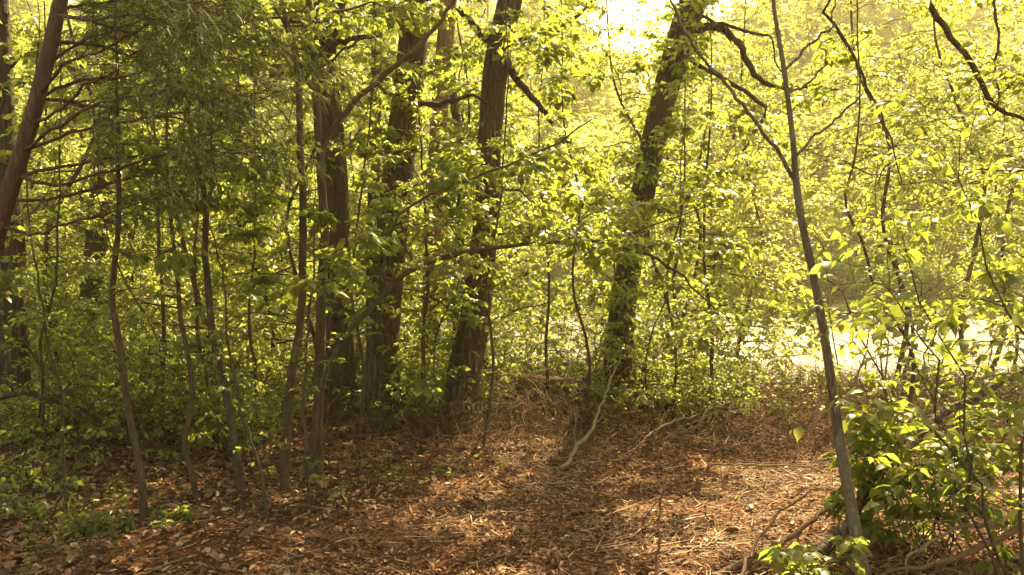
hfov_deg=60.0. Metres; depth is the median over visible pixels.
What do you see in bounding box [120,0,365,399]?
understory tree
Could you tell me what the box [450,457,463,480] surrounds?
fallen branch
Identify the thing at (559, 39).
riverbank tree
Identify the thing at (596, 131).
riverbank shrub
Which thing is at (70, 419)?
shrub
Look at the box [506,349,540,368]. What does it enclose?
shrub
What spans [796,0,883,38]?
riverbank shrub
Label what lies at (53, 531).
ground plants
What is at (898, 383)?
shrub
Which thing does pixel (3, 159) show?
sapling
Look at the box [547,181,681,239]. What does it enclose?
riverbank shrub
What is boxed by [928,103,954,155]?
riverbank tree
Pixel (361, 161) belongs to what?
riverbank tree
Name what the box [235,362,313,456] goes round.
understory shrub
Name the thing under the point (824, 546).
fallen limb
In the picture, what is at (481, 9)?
riverbank tree
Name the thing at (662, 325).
thicket shrub
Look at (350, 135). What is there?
understory tree
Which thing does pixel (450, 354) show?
shrub
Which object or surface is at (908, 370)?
shrub
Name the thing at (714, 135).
riverbank tree
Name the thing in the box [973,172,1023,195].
riverbank shrub
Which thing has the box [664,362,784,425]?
shrub
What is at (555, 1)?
riverbank tree
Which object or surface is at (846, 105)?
riverbank shrub
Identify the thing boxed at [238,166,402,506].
sapling
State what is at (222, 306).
thicket shrub
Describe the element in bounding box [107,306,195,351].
thicket shrub
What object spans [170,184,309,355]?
understory tree
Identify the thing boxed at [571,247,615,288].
riverbank shrub
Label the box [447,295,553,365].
thicket shrub
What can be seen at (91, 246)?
tree
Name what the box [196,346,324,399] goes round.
shrub
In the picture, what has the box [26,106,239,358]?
understory tree
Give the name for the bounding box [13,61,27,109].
riverbank shrub
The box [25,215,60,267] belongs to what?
understory tree
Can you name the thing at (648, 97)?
riverbank shrub
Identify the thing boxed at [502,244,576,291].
riverbank shrub
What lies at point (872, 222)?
riverbank shrub
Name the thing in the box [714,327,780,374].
thicket shrub
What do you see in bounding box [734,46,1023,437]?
shrub
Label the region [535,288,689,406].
thicket shrub
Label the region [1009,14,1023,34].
riverbank tree
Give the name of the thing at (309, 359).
thicket shrub
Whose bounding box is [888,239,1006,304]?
riverbank shrub
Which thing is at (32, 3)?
riverbank shrub
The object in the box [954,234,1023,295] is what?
riverbank shrub
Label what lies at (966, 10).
riverbank shrub
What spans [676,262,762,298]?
riverbank shrub
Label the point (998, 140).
riverbank tree
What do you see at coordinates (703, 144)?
understory tree
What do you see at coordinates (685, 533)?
pine straw
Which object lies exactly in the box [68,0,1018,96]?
sky
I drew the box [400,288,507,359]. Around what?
thicket shrub
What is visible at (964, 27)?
riverbank shrub
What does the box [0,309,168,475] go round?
understory shrub
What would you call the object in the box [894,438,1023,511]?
fallen branch
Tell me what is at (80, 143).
understory tree
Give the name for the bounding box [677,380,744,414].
shrub
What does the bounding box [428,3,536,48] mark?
riverbank shrub
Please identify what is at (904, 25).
riverbank shrub
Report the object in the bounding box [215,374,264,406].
shrub
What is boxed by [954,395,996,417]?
shrub
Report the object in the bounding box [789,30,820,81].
riverbank tree
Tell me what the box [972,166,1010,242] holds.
riverbank tree
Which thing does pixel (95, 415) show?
shrub
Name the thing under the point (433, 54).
riverbank shrub
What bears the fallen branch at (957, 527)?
on the ground
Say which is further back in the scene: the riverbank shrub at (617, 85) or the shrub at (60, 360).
the riverbank shrub at (617, 85)
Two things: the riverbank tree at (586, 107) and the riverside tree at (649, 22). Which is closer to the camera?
the riverside tree at (649, 22)
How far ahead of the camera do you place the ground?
6.13 m
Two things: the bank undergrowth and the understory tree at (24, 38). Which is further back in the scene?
the bank undergrowth
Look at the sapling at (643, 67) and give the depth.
8.83 m
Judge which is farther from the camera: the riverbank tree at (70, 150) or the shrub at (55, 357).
the riverbank tree at (70, 150)
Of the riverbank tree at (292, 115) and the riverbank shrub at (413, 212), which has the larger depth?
the riverbank tree at (292, 115)
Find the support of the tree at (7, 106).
on the ground
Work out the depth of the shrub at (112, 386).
9.94 m
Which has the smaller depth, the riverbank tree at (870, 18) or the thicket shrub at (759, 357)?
the thicket shrub at (759, 357)
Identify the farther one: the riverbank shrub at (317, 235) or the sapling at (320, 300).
the riverbank shrub at (317, 235)
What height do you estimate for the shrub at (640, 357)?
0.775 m
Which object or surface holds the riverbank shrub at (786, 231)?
on the ground
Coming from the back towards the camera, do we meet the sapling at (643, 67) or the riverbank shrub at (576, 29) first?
the riverbank shrub at (576, 29)
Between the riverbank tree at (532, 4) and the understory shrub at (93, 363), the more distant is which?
the riverbank tree at (532, 4)
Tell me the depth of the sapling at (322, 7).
6.49 m
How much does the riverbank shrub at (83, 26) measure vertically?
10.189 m
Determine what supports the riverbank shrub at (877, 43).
on the ground
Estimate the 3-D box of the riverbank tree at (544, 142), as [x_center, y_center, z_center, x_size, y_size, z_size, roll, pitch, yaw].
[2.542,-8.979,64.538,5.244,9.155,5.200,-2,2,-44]
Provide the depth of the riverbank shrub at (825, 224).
54.62 m
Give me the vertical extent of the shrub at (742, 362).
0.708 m
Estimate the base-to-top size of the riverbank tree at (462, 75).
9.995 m
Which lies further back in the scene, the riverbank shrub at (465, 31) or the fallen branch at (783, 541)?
the riverbank shrub at (465, 31)
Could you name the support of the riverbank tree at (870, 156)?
on the ground
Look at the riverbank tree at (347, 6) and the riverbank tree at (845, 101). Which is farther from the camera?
the riverbank tree at (347, 6)
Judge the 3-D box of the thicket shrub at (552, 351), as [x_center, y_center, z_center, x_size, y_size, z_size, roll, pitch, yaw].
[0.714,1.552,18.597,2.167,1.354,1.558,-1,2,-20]
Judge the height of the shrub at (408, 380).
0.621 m
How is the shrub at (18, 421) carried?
on the ground
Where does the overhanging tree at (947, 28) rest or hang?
on the ground
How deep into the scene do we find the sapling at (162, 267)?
5.80 m
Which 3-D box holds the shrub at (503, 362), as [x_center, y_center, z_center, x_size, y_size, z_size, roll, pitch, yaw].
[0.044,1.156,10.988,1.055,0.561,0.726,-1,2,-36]
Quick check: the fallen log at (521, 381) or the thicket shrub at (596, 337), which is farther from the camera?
the thicket shrub at (596, 337)
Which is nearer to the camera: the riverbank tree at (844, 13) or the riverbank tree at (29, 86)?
the riverbank tree at (29, 86)
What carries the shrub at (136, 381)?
on the ground
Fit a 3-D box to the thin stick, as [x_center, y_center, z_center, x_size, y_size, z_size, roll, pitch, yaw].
[0.822,1.346,5.286,0.162,0.271,0.024,1,2,38]
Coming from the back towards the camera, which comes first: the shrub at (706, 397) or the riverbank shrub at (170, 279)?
the riverbank shrub at (170, 279)
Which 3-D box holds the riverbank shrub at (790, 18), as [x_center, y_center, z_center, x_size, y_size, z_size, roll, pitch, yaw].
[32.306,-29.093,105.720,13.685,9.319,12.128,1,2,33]
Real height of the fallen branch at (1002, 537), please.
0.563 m
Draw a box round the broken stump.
[557,357,597,426]
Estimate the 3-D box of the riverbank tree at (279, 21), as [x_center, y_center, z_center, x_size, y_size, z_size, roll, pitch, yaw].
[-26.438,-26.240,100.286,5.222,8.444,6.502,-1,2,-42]
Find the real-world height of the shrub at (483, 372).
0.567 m
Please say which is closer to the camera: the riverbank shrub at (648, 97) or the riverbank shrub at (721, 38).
the riverbank shrub at (648, 97)
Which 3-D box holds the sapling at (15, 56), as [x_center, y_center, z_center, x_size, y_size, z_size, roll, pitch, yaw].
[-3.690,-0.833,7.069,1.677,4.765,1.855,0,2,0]
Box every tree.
[0,0,129,436]
[0,0,396,349]
[9,0,36,45]
[11,0,172,345]
[11,1,90,347]
[14,45,76,165]
[14,92,28,117]
[15,114,171,337]
[17,76,158,345]
[21,0,237,396]
[24,106,131,343]
[25,51,221,353]
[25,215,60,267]
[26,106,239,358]
[26,161,155,343]
[29,92,188,356]
[49,20,173,377]
[50,0,316,383]
[52,112,89,187]
[54,189,200,345]
[108,16,316,347]
[109,226,199,337]
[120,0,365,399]
[162,49,252,139]
[168,81,360,351]
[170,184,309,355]
[175,0,412,406]
[200,0,465,355]
[217,0,287,115]
[235,169,363,349]
[243,78,268,157]
[261,15,284,85]
[262,84,346,169]
[269,0,377,423]
[290,144,314,181]
[291,92,421,348]
[292,17,590,397]
[305,45,368,236]
[307,187,420,354]
[309,5,367,161]
[309,119,743,475]
[343,1,367,66]
[346,69,514,367]
[349,0,489,431]
[356,9,566,356]
[365,9,428,73]
[366,4,381,343]
[390,0,592,429]
[396,0,468,128]
[400,65,556,356]
[411,84,475,228]
[420,0,456,351]
[422,71,471,140]
[447,51,465,356]
[457,0,494,24]
[467,102,525,187]
[468,0,517,48]
[500,69,593,258]
[501,0,746,357]
[506,0,563,137]
[508,103,581,222]
[516,32,569,116]
[534,141,716,376]
[540,5,575,71]
[548,0,587,32]
[565,0,838,415]
[565,1,630,134]
[575,100,603,133]
[585,36,805,373]
[592,125,624,162]
[619,16,781,354]
[626,72,708,264]
[642,0,850,363]
[648,133,817,363]
[651,71,834,372]
[657,100,733,213]
[663,62,714,177]
[669,0,870,574]
[711,156,783,261]
[713,51,770,130]
[718,0,809,154]
[723,0,1004,379]
[726,23,824,232]
[730,0,756,23]
[736,0,808,71]
[740,117,807,216]
[766,0,836,19]
[770,114,797,196]
[771,0,840,114]
[774,68,793,118]
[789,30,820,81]
[789,33,931,272]
[796,23,869,184]
[811,0,1023,375]
[813,0,873,84]
[815,86,838,120]
[817,52,1022,386]
[821,0,1023,346]
[822,0,866,34]
[843,0,899,50]
[846,65,894,115]
[847,112,895,203]
[850,43,891,91]
[859,0,896,58]
[867,1,927,38]
[871,112,967,252]
[877,18,962,176]
[902,49,953,133]
[902,76,1023,373]
[906,0,1023,376]
[923,60,1023,369]
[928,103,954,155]
[932,39,956,77]
[940,0,992,36]
[948,33,972,77]
[969,48,999,110]
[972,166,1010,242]
[985,99,1023,221]
[988,8,1023,100]
[992,124,1020,195]
[1001,18,1023,133]
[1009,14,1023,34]
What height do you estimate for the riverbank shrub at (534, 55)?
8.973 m
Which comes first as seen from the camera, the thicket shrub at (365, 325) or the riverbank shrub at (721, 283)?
the thicket shrub at (365, 325)
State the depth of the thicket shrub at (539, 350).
10.86 m
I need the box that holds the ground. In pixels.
[0,3,1023,574]
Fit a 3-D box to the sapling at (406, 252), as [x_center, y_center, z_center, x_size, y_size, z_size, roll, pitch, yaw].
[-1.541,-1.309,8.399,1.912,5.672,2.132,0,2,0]
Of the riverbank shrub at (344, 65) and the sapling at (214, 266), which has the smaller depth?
the sapling at (214, 266)
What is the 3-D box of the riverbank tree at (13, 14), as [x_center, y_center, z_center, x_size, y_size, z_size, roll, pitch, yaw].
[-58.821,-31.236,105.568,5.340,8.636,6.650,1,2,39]
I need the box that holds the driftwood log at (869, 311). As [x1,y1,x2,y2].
[812,304,950,314]
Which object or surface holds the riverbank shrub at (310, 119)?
on the ground
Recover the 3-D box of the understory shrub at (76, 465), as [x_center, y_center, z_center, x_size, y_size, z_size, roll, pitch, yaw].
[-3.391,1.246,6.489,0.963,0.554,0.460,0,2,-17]
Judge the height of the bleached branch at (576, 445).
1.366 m
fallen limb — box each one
[0,364,154,464]
[813,339,1023,559]
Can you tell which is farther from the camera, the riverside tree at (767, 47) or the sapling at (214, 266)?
the riverside tree at (767, 47)
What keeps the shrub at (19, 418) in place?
on the ground
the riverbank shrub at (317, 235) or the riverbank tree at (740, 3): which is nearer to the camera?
the riverbank shrub at (317, 235)
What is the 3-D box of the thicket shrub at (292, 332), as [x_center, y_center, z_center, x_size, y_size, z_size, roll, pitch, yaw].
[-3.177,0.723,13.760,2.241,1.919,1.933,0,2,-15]
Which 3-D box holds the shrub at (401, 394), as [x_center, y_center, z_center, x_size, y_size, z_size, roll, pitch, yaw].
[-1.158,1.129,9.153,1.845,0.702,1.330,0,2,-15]
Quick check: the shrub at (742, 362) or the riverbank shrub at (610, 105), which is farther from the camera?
the riverbank shrub at (610, 105)
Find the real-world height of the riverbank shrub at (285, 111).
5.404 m
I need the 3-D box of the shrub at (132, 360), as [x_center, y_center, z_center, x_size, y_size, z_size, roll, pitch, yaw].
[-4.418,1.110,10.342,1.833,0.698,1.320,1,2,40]
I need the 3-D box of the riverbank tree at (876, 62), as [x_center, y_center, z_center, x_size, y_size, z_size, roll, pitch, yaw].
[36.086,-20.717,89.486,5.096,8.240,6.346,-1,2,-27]
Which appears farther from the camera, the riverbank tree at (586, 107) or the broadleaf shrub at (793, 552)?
the riverbank tree at (586, 107)
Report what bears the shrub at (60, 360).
on the ground
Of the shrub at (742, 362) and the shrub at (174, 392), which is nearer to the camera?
the shrub at (174, 392)
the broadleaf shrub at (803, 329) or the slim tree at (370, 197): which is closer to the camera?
the broadleaf shrub at (803, 329)
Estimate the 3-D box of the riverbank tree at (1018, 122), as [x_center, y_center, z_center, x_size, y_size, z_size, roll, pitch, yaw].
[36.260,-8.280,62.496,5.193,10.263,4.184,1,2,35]
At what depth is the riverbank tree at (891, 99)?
81.25 m
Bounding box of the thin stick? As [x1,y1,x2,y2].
[639,493,661,532]
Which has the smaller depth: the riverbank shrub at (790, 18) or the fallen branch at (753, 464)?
the fallen branch at (753, 464)
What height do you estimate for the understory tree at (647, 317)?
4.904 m
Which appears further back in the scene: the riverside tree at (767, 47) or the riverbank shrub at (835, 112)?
the riverbank shrub at (835, 112)
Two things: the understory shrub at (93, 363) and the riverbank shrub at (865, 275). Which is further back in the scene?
the riverbank shrub at (865, 275)
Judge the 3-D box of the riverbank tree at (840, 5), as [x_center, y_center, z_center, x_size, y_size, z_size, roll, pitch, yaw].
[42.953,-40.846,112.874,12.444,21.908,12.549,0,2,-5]
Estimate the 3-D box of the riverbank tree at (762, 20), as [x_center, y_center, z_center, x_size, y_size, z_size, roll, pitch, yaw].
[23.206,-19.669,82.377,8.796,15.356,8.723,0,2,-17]
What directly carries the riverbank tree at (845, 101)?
on the ground
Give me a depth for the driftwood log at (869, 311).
51.13 m
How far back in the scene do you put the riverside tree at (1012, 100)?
15.34 m
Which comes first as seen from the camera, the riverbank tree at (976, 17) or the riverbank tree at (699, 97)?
the riverbank tree at (699, 97)
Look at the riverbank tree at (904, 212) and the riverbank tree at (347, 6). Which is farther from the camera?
the riverbank tree at (347, 6)
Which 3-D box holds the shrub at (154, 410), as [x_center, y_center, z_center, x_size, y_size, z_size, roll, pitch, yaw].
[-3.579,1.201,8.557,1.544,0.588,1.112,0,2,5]
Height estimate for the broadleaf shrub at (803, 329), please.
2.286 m
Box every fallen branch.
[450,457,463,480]
[518,480,580,486]
[632,390,721,451]
[651,536,735,552]
[692,380,794,430]
[708,463,810,467]
[711,496,840,574]
[821,521,1023,574]
[875,441,1023,574]
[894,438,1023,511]
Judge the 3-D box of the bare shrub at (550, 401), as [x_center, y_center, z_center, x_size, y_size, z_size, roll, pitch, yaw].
[0.084,1.175,8.819,1.920,1.340,1.812,0,2,0]
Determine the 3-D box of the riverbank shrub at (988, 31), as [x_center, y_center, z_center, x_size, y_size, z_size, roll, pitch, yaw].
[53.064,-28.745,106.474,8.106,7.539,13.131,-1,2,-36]
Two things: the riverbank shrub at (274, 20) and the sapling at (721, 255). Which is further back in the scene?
the riverbank shrub at (274, 20)
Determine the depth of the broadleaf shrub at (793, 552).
4.47 m
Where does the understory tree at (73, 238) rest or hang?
on the ground
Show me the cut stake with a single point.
(659, 538)
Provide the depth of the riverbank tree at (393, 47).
88.45 m
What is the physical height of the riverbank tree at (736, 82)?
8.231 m
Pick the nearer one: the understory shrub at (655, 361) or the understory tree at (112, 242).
the understory shrub at (655, 361)
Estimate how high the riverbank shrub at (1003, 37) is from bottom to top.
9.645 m
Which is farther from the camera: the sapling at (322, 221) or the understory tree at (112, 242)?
the understory tree at (112, 242)
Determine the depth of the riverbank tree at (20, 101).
77.92 m
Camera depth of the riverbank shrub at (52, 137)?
68.83 m
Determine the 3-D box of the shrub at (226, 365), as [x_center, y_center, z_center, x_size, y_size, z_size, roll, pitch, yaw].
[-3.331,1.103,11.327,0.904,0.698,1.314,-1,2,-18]
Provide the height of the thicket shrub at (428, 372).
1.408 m
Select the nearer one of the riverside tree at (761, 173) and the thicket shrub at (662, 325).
the thicket shrub at (662, 325)
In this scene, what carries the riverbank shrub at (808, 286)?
on the ground
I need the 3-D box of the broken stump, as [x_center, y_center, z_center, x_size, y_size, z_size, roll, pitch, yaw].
[0.743,1.096,9.391,0.569,0.696,0.892,0,2,0]
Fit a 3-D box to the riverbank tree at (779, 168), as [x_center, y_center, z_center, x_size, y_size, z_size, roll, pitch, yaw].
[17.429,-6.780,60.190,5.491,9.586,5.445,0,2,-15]
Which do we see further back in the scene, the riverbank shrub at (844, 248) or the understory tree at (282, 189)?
the riverbank shrub at (844, 248)
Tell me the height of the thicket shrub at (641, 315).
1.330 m
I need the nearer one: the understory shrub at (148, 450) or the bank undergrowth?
the understory shrub at (148, 450)
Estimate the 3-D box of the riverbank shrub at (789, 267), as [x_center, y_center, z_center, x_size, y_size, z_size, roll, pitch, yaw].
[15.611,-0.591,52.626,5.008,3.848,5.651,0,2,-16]
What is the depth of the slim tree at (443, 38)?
11.85 m
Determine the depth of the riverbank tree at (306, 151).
66.14 m
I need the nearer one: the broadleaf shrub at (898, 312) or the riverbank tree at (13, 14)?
the broadleaf shrub at (898, 312)
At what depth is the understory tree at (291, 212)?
18.88 m
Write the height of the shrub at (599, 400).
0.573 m
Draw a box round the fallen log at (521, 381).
[481,371,581,392]
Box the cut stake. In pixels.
[654,497,661,574]
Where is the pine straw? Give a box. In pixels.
[1,396,1023,574]
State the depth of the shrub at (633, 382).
10.33 m
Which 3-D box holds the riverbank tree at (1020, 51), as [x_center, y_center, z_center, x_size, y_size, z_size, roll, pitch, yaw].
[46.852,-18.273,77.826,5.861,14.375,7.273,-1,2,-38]
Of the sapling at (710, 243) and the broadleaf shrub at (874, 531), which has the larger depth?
the sapling at (710, 243)
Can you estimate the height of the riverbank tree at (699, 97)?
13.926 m
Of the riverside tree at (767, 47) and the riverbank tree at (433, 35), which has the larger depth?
the riverbank tree at (433, 35)
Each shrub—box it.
[0,266,127,431]
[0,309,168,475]
[0,341,225,487]
[0,396,66,446]
[0,403,33,434]
[0,419,119,494]
[0,451,89,524]
[8,0,74,40]
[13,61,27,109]
[14,12,101,80]
[17,49,104,87]
[17,107,146,174]
[21,316,202,445]
[27,284,177,356]
[30,280,192,403]
[30,328,89,388]
[30,351,69,367]
[30,352,127,387]
[31,368,57,389]
[33,8,142,69]
[34,0,111,32]
[34,361,148,421]
[35,387,88,429]
[37,188,88,249]
[39,383,198,442]
[47,112,175,174]
[48,380,152,441]
[53,188,223,284]
[54,509,135,536]
[57,72,92,105]
[59,354,180,389]
[62,1,164,72]
[63,350,178,400]
[79,339,224,378]
[96,367,176,426]
[96,387,205,446]
[98,291,206,376]
[103,364,243,438]
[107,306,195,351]
[110,377,232,429]
[129,374,300,453]
[133,337,278,381]
[142,268,196,292]
[146,366,262,402]
[148,503,196,529]
[149,348,257,387]
[151,376,219,435]
[152,362,288,462]
[159,373,259,463]
[165,344,248,390]
[173,258,203,288]
[173,293,315,375]
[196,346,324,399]
[213,385,313,427]
[214,182,316,244]
[214,347,269,381]
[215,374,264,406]
[217,385,267,413]
[227,216,317,262]
[227,348,364,380]
[231,370,280,394]
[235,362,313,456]
[238,160,319,237]
[245,280,361,363]
[258,19,324,63]
[263,356,364,406]
[267,98,309,120]
[270,343,365,383]
[274,103,354,137]
[276,63,363,107]
[281,356,325,402]
[286,141,385,182]
[302,282,421,358]
[307,361,466,431]
[313,182,449,250]
[341,17,396,87]
[355,299,451,398]
[355,323,426,381]
[357,361,442,418]
[382,26,479,78]
[382,38,471,79]
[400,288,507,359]
[404,348,501,373]
[404,366,516,404]
[405,231,470,297]
[407,196,511,254]
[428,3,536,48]
[432,338,620,445]
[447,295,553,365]
[456,70,516,128]
[462,42,593,94]
[468,128,627,225]
[472,37,620,107]
[476,42,583,111]
[477,114,604,177]
[482,0,543,33]
[482,337,530,372]
[484,360,543,398]
[487,291,605,400]
[501,131,630,221]
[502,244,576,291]
[505,345,599,400]
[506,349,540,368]
[507,363,556,397]
[511,331,599,373]
[514,230,613,288]
[516,2,593,46]
[526,356,602,386]
[529,105,643,170]
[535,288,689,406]
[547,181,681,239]
[557,372,626,424]
[558,71,607,112]
[560,20,588,46]
[563,86,636,133]
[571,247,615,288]
[572,296,695,367]
[574,273,732,410]
[576,46,660,105]
[579,56,635,107]
[583,341,734,398]
[587,320,677,353]
[589,319,702,366]
[590,113,711,184]
[593,369,666,403]
[596,80,652,115]
[600,276,733,423]
[608,104,683,189]
[608,249,661,284]
[614,159,691,222]
[628,85,731,140]
[630,360,700,414]
[632,346,672,391]
[636,92,725,101]
[638,347,750,388]
[645,229,738,282]
[662,9,784,63]
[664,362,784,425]
[672,138,778,194]
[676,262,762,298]
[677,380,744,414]
[683,365,769,407]
[693,175,866,269]
[699,71,802,129]
[699,359,760,391]
[701,358,744,381]
[708,4,822,79]
[714,320,801,386]
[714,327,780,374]
[714,336,756,367]
[715,0,790,45]
[722,0,839,63]
[729,396,761,421]
[731,8,847,70]
[733,169,834,235]
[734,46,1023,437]
[734,111,833,170]
[736,247,809,298]
[739,3,832,70]
[743,214,824,269]
[752,178,1023,515]
[758,535,872,574]
[766,59,806,108]
[767,399,799,426]
[770,364,824,389]
[774,377,819,409]
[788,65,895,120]
[788,264,842,302]
[789,28,1023,574]
[792,238,865,302]
[793,103,903,169]
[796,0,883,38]
[804,153,999,243]
[806,107,850,155]
[807,232,941,298]
[808,370,845,393]
[813,135,925,189]
[819,369,1023,555]
[821,404,1023,574]
[831,84,876,122]
[849,373,902,402]
[854,29,916,72]
[859,0,965,49]
[887,364,935,392]
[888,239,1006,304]
[891,252,965,300]
[900,16,989,49]
[900,22,996,59]
[906,21,1023,110]
[916,373,959,392]
[920,362,958,385]
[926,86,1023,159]
[939,0,1010,35]
[939,26,1023,73]
[940,379,1007,406]
[942,175,1023,250]
[950,378,971,393]
[954,0,1020,46]
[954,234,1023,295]
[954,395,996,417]
[956,92,1022,128]
[965,115,1023,166]
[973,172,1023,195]
[975,249,1023,293]
[984,375,1023,399]
[1010,383,1023,394]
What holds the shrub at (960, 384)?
on the ground
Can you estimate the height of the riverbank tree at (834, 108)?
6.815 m
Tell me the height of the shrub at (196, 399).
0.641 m
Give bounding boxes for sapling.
[0,0,106,512]
[0,0,170,466]
[0,0,227,521]
[0,57,151,463]
[41,0,234,437]
[51,0,302,492]
[68,42,240,434]
[71,0,313,501]
[112,156,286,519]
[115,0,290,446]
[149,0,455,477]
[170,2,344,433]
[224,0,381,493]
[226,0,440,442]
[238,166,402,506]
[327,41,550,441]
[341,0,510,436]
[378,0,632,446]
[450,0,668,434]
[458,0,611,414]
[576,37,722,428]
[578,0,790,422]
[607,20,755,443]
[635,0,807,416]
[768,0,939,444]
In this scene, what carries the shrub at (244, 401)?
on the ground
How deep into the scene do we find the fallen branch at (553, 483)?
6.64 m
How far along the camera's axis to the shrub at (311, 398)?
8.97 m
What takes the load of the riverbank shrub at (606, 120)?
on the ground
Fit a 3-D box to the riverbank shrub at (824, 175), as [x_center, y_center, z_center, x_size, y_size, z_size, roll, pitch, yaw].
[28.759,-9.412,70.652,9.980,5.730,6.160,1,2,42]
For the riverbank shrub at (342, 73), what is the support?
on the ground
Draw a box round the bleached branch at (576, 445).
[561,319,624,469]
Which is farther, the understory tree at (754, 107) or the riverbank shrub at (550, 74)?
the riverbank shrub at (550, 74)
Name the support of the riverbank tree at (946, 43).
on the ground
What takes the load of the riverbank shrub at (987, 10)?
on the ground
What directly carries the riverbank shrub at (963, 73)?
on the ground
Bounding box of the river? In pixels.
[167,314,1023,383]
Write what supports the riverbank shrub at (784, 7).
on the ground
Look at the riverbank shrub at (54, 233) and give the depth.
56.96 m
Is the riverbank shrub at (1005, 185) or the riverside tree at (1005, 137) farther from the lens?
the riverbank shrub at (1005, 185)
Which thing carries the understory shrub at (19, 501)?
on the ground
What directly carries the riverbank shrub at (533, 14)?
on the ground
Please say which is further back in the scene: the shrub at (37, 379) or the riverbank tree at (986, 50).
the riverbank tree at (986, 50)
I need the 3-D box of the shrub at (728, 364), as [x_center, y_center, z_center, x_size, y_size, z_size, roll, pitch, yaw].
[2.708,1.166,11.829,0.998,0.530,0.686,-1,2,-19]
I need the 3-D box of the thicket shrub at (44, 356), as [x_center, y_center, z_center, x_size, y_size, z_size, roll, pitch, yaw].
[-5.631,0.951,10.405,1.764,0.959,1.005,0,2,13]
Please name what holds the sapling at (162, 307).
on the ground
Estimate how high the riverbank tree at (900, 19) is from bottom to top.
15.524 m
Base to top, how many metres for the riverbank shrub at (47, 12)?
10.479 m
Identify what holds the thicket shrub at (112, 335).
on the ground
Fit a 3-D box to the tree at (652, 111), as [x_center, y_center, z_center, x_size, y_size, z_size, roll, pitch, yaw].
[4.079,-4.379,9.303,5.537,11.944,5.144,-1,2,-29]
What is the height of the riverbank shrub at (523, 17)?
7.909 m
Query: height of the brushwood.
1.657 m
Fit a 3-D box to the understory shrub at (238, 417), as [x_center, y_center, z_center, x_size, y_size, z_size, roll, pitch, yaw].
[-2.446,1.082,7.585,1.210,0.875,0.874,1,2,21]
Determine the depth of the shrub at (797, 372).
11.83 m
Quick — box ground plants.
[0,366,1020,574]
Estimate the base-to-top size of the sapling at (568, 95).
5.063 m
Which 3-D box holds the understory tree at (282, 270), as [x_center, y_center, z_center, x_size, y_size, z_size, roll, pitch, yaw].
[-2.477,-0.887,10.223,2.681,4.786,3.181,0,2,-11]
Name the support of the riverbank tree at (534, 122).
on the ground
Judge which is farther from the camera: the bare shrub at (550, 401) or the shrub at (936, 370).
the shrub at (936, 370)
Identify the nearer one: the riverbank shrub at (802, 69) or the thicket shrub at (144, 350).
the thicket shrub at (144, 350)
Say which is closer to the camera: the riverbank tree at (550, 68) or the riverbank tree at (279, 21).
the riverbank tree at (550, 68)
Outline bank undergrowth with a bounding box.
[22,168,1023,318]
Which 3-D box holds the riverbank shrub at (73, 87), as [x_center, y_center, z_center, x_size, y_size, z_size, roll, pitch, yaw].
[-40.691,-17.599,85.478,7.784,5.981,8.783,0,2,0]
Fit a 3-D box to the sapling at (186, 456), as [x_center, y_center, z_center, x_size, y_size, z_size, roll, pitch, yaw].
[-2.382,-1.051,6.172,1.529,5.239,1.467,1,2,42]
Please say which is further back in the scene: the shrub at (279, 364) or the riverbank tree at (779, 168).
the riverbank tree at (779, 168)
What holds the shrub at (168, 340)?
on the ground
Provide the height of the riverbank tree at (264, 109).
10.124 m
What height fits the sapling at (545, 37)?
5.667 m
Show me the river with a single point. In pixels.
(971, 333)
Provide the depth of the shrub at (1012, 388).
10.92 m
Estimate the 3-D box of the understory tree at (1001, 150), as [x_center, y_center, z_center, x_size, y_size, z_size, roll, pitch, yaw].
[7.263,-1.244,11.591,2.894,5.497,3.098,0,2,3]
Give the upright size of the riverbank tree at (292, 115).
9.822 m
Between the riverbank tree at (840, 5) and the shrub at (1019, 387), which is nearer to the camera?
the shrub at (1019, 387)
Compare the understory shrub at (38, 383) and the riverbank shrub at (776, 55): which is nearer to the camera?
the understory shrub at (38, 383)
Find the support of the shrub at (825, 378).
on the ground
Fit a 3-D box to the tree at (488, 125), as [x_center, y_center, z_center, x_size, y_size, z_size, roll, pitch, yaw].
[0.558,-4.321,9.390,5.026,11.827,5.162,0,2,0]
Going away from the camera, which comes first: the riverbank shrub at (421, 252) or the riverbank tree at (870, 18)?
the riverbank shrub at (421, 252)
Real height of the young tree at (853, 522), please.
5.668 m
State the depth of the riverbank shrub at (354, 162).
68.11 m
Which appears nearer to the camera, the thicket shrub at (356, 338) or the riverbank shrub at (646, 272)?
the thicket shrub at (356, 338)
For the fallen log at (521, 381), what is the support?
on the brushwood
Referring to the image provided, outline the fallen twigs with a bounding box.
[0,396,1023,574]
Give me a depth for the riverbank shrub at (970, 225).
60.42 m
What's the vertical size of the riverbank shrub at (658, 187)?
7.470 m
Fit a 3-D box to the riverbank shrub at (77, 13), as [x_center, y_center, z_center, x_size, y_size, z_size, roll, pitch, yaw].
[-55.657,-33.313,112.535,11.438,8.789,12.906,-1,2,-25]
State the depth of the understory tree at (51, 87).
17.59 m
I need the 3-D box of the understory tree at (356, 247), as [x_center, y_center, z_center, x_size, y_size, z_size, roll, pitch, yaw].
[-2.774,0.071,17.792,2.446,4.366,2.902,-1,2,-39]
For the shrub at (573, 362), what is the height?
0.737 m
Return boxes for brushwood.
[0,341,1023,481]
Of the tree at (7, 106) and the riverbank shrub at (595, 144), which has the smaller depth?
the tree at (7, 106)
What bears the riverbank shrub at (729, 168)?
on the ground
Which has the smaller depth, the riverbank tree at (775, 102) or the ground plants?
the ground plants

